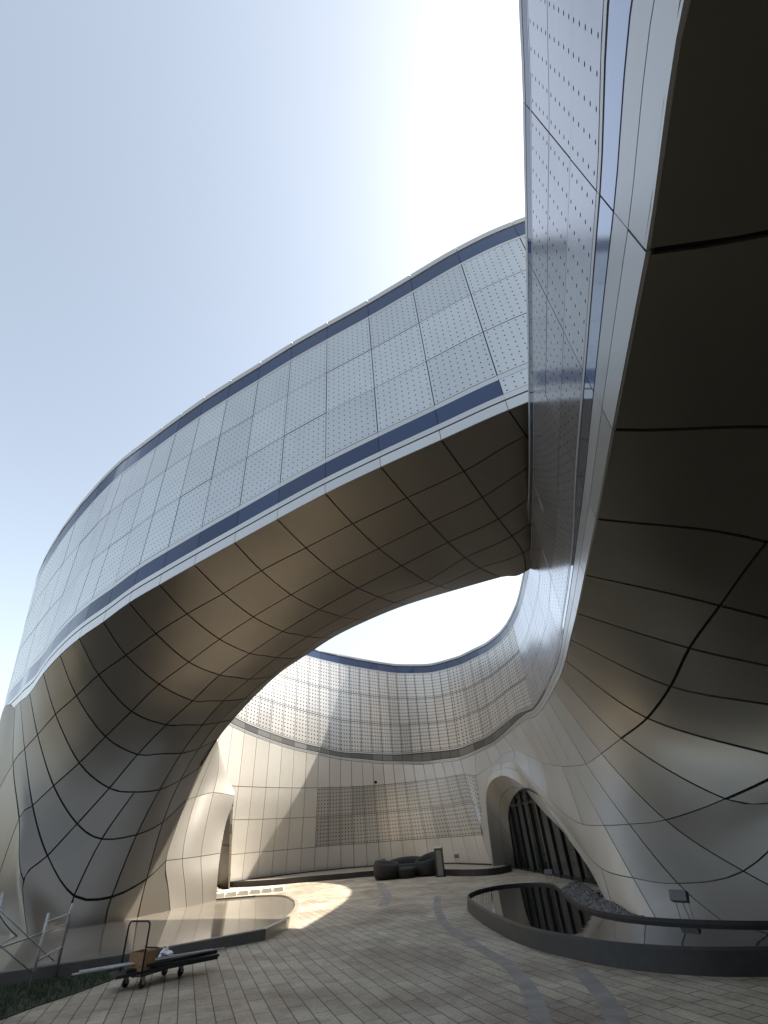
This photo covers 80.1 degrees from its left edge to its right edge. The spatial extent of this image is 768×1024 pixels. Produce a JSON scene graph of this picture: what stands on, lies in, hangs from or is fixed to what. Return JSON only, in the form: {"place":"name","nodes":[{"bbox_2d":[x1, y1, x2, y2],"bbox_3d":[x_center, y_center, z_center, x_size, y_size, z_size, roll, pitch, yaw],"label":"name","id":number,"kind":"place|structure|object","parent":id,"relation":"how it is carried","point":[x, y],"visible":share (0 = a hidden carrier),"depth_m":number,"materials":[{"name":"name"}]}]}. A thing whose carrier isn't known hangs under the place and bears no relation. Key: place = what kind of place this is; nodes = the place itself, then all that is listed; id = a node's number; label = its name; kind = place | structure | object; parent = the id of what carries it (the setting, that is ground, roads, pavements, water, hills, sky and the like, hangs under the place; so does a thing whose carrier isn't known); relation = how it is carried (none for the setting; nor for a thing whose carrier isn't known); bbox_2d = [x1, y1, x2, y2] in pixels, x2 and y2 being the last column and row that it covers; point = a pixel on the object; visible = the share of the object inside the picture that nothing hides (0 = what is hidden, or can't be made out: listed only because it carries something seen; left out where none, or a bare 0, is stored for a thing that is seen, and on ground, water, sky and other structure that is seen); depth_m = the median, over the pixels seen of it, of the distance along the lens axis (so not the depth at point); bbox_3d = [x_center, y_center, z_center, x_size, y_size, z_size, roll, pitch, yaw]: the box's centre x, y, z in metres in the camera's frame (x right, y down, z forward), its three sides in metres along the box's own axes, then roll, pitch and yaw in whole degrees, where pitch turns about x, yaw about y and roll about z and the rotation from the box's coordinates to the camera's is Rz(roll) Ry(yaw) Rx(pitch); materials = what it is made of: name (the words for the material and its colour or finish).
{"place":"outdoors","nodes":[
{"label":"outdoors","id":0,"kind":"place"},
{"bbox_2d":[0,967,123,1020],"bbox_3d":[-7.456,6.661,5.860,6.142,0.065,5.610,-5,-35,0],"label":"grass","id":1,"kind":"structure","parent":0,"point":[42,993],"depth_m":7.01,"materials":[{"name":"green plant"}]},
{"bbox_2d":[0,892,73,995],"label":"scaffold frame","id":2,"kind":"object","parent":1,"relation":"on","point":[43,933],"visible":0.95,"depth_m":7.11,"materials":[{"name":"metal"}]},
{"bbox_2d":[0,0,524,717],"label":"sky","id":3,"kind":"structure","parent":0,"point":[191,190],"materials":[{"name":"blue"}]},
{"bbox_2d":[0,868,767,1023],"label":"paved forecourt","id":4,"kind":"structure","parent":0,"point":[345,951],"depth_m":6.21,"materials":[{"name":"stone"}]},
{"bbox_2d":[0,894,298,986],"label":"shallow basin","id":5,"kind":"object","parent":4,"relation":"on","point":[227,922],"visible":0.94,"depth_m":10.10,"materials":[{"name":"beige stone"}]},
{"bbox_2d":[119,920,183,988],"bbox_3d":[-3.585,6.925,7.259,0.496,0.771,0.921,-20,-38,20],"label":"platform trolley","id":6,"kind":"object","parent":4,"relation":"on","point":[142,981],"visible":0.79,"depth_m":6.89,"materials":[{"name":"metal"}]},
{"bbox_2d":[109,957,217,979],"bbox_3d":[-3.421,7.097,7.146,1.500,0.035,0.440,21,-42,-31],"label":"metal sheet","id":7,"kind":"object","parent":6,"relation":"on","point":[115,975],"visible":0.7,"depth_m":6.91,"materials":[{"name":"metal"}]},
{"bbox_2d":[124,953,219,972],"bbox_3d":[-3.329,7.087,7.200,1.350,0.030,0.360,15,-40,-26],"label":"metal sheet","id":8,"kind":"object","parent":7,"relation":"on","point":[128,970],"visible":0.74,"depth_m":7.12,"materials":[{"name":"metal"}]},
{"bbox_2d":[127,946,161,972],"bbox_3d":[-3.687,6.884,7.036,0.312,0.259,0.328,-20,-38,20],"label":"cardboard box","id":9,"kind":"object","parent":8,"relation":"on","point":[136,957],"visible":0.86,"depth_m":6.95,"materials":[{"name":"brown cardboard"}]},
{"bbox_2d":[139,949,217,967],"bbox_3d":[-3.270,7.067,7.234,1.200,0.030,0.240,23,-44,-33],"label":"metal sheet","id":10,"kind":"object","parent":8,"relation":"on","point":[172,959],"visible":0.63,"depth_m":7.14,"materials":[{"name":"metal"}]},
{"bbox_2d":[79,949,207,971],"bbox_3d":[-3.667,6.922,7.047,1.800,0.024,0.024,14,-39,-24],"label":"steel rod","id":11,"kind":"object","parent":10,"relation":"on","point":[129,962],"visible":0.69,"depth_m":6.91,"materials":[{"name":"grey metal"}]},
{"bbox_2d":[80,954,174,973],"bbox_3d":[-3.848,6.824,6.897,1.300,0.024,0.025,20,-42,-30],"label":"steel rod","id":12,"kind":"object","parent":11,"relation":"on","point":[87,971],"visible":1,"depth_m":6.73,"materials":[{"name":"grey metal"}]},
{"bbox_2d":[72,947,224,975],"bbox_3d":[-3.545,6.896,7.017,2.150,0.024,0.026,16,-40,-26],"label":"steel rod","id":13,"kind":"object","parent":10,"relation":"on","point":[125,965],"visible":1,"depth_m":7.08,"materials":[{"name":"grey metal"}]},
{"bbox_2d":[158,946,172,956],"bbox_3d":[-3.477,7.018,7.254,0.202,0.197,0.211,-5,-35,0],"label":"plastic bag","id":14,"kind":"object","parent":10,"relation":"on","point":[166,951],"visible":0.74,"depth_m":7.23,"materials":[{"name":"white plastic"}]},
{"bbox_2d":[216,889,230,897],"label":"stepping slab","id":15,"kind":"structure","parent":4,"relation":"on","point":[221,893],"depth_m":16.92,"materials":[{"name":"white stone"}]},
{"bbox_2d":[226,888,240,896],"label":"stepping slab","id":16,"kind":"structure","parent":4,"relation":"on","point":[232,892],"depth_m":17.00,"materials":[{"name":"white stone"}]},
{"bbox_2d":[238,887,251,895],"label":"stepping slab","id":17,"kind":"structure","parent":4,"relation":"on","point":[244,891],"depth_m":17.10,"materials":[{"name":"white stone"}]},
{"bbox_2d":[250,887,262,894],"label":"stepping slab","id":18,"kind":"structure","parent":4,"relation":"on","point":[256,890],"depth_m":17.20,"materials":[{"name":"white stone"}]},
{"bbox_2d":[0,217,529,935],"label":"bridge wing","id":19,"kind":"structure","parent":4,"relation":"on","point":[216,561],"depth_m":15.63,"materials":[{"name":"grey metal"}]},
{"bbox_2d":[2,380,502,710],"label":"ribbon window","id":20,"kind":"structure","parent":19,"relation":"in","point":[491,391],"depth_m":15.07,"materials":[{"name":"blue glass"}]},
{"bbox_2d":[33,223,524,590],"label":"ribbon window","id":21,"kind":"structure","parent":19,"relation":"in","point":[501,237],"depth_m":19.27,"materials":[{"name":"blue glass"}]},
{"bbox_2d":[262,886,273,892],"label":"stepping slab","id":22,"kind":"structure","parent":4,"relation":"on","point":[267,889],"depth_m":17.31,"materials":[{"name":"white stone"}]},
{"bbox_2d":[274,885,284,891],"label":"stepping slab","id":23,"kind":"structure","parent":4,"relation":"on","point":[278,888],"depth_m":17.41,"materials":[{"name":"white stone"}]},
{"bbox_2d":[230,863,511,886],"bbox_3d":[-0.692,18.715,23.721,15.475,0.220,7.795,-17,-37,17],"label":"basin","id":24,"kind":"object","parent":4,"relation":"on","point":[469,869],"visible":0.73,"depth_m":22.43,"materials":[{"name":"grey stone"}]},
{"bbox_2d":[376,883,391,905],"bbox_3d":[-0.011,13.299,15.979,0.480,0.001,7.836,-2,-35,-3],"label":"paving band","id":25,"kind":"object","parent":4,"relation":"on","point":[386,895],"visible":1,"depth_m":15.04,"materials":[{"name":"stone"}]},
{"bbox_2d":[374,860,399,880],"bbox_3d":[0.132,16.248,20.750,1.200,0.700,1.250,-23,-39,24],"label":"tub chair","id":26,"kind":"object","parent":4,"relation":"on","point":[385,869],"visible":0.98,"depth_m":20.35,"materials":[{"name":"grey fabric"}]},
{"bbox_2d":[390,856,420,876],"bbox_3d":[1.164,16.621,21.409,2.300,0.720,1.400,-5,-35,0],"label":"round sofa","id":27,"kind":"object","parent":4,"relation":"on","point":[407,861],"visible":0.2,"depth_m":21.89,"materials":[{"name":"grey fabric"}]},
{"bbox_2d":[397,867,415,878],"bbox_3d":[1.000,16.198,20.492,0.846,0.370,0.736,-5,-35,0],"label":"footstool","id":28,"kind":"object","parent":4,"relation":"on","point":[406,872],"visible":1,"depth_m":20.26,"materials":[{"name":"grey fabric"}]},
{"bbox_2d":[415,851,436,876],"bbox_3d":[2.000,16.150,20.960,1.200,0.860,1.250,17,-41,-28],"label":"tub chair","id":29,"kind":"object","parent":4,"relation":"on","point":[425,865],"visible":0.77,"depth_m":20.52,"materials":[{"name":"grey fabric"}]},
{"bbox_2d":[433,846,446,876],"bbox_3d":[2.437,15.343,20.035,0.440,1.050,0.320,-15,-37,15],"label":"sign post","id":30,"kind":"object","parent":4,"relation":"on","point":[439,862],"visible":1,"depth_m":19.94,"materials":[{"name":"metal"}]},
{"bbox_2d":[217,0,767,920],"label":"courtyard wing","id":31,"kind":"structure","parent":4,"relation":"on","point":[595,710],"depth_m":8.91,"materials":[{"name":"beige metal"}]},
{"bbox_2d":[307,0,532,672],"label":"ribbon window","id":32,"kind":"structure","parent":31,"relation":"in","point":[327,657],"depth_m":12.88,"materials":[{"name":"blue glass"}]},
{"bbox_2d":[508,788,597,884],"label":"entrance doors","id":33,"kind":"structure","parent":31,"relation":"in","point":[538,844],"depth_m":18.01,"materials":[{"name":"black glass"}]},
{"bbox_2d":[433,896,552,1023],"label":"paving band","id":34,"kind":"object","parent":4,"relation":"on","point":[537,1008],"visible":1,"depth_m":6.02,"materials":[{"name":"stone"}]},
{"bbox_2d":[544,869,553,882],"bbox_3d":[5.178,11.401,14.233,0.255,0.420,0.174,-26,-41,27],"label":"floodlight","id":35,"kind":"object","parent":4,"relation":"on","point":[549,872],"visible":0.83,"depth_m":14.25,"materials":[{"name":"grey paint"}]},
{"bbox_2d":[571,969,630,1023],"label":"paving band","id":36,"kind":"object","parent":4,"relation":"on","point":[612,1009],"visible":1,"depth_m":4.96,"materials":[{"name":"stone"}]},
{"bbox_2d":[561,879,644,916],"bbox_3d":[4.878,9.334,11.041,0.963,0.139,8.110,-9,-36,6],"label":"pebble bed","id":37,"kind":"object","parent":4,"relation":"on","point":[580,892],"visible":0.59,"depth_m":10.61,"materials":[{"name":"grey gravel"}]},
{"bbox_2d":[467,882,767,976],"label":"reflecting pool","id":38,"kind":"structure","parent":4,"relation":"on","point":[550,918],"depth_m":6.66,"materials":[{"name":"liquid"}]},
{"bbox_2d":[669,889,693,918],"bbox_3d":[5.232,6.905,7.966,0.205,0.494,0.300,20,-42,-30],"label":"floodlight","id":39,"kind":"object","parent":4,"relation":"on","point":[679,896],"visible":0.84,"depth_m":7.99,"materials":[{"name":"grey paint"}]}
]}

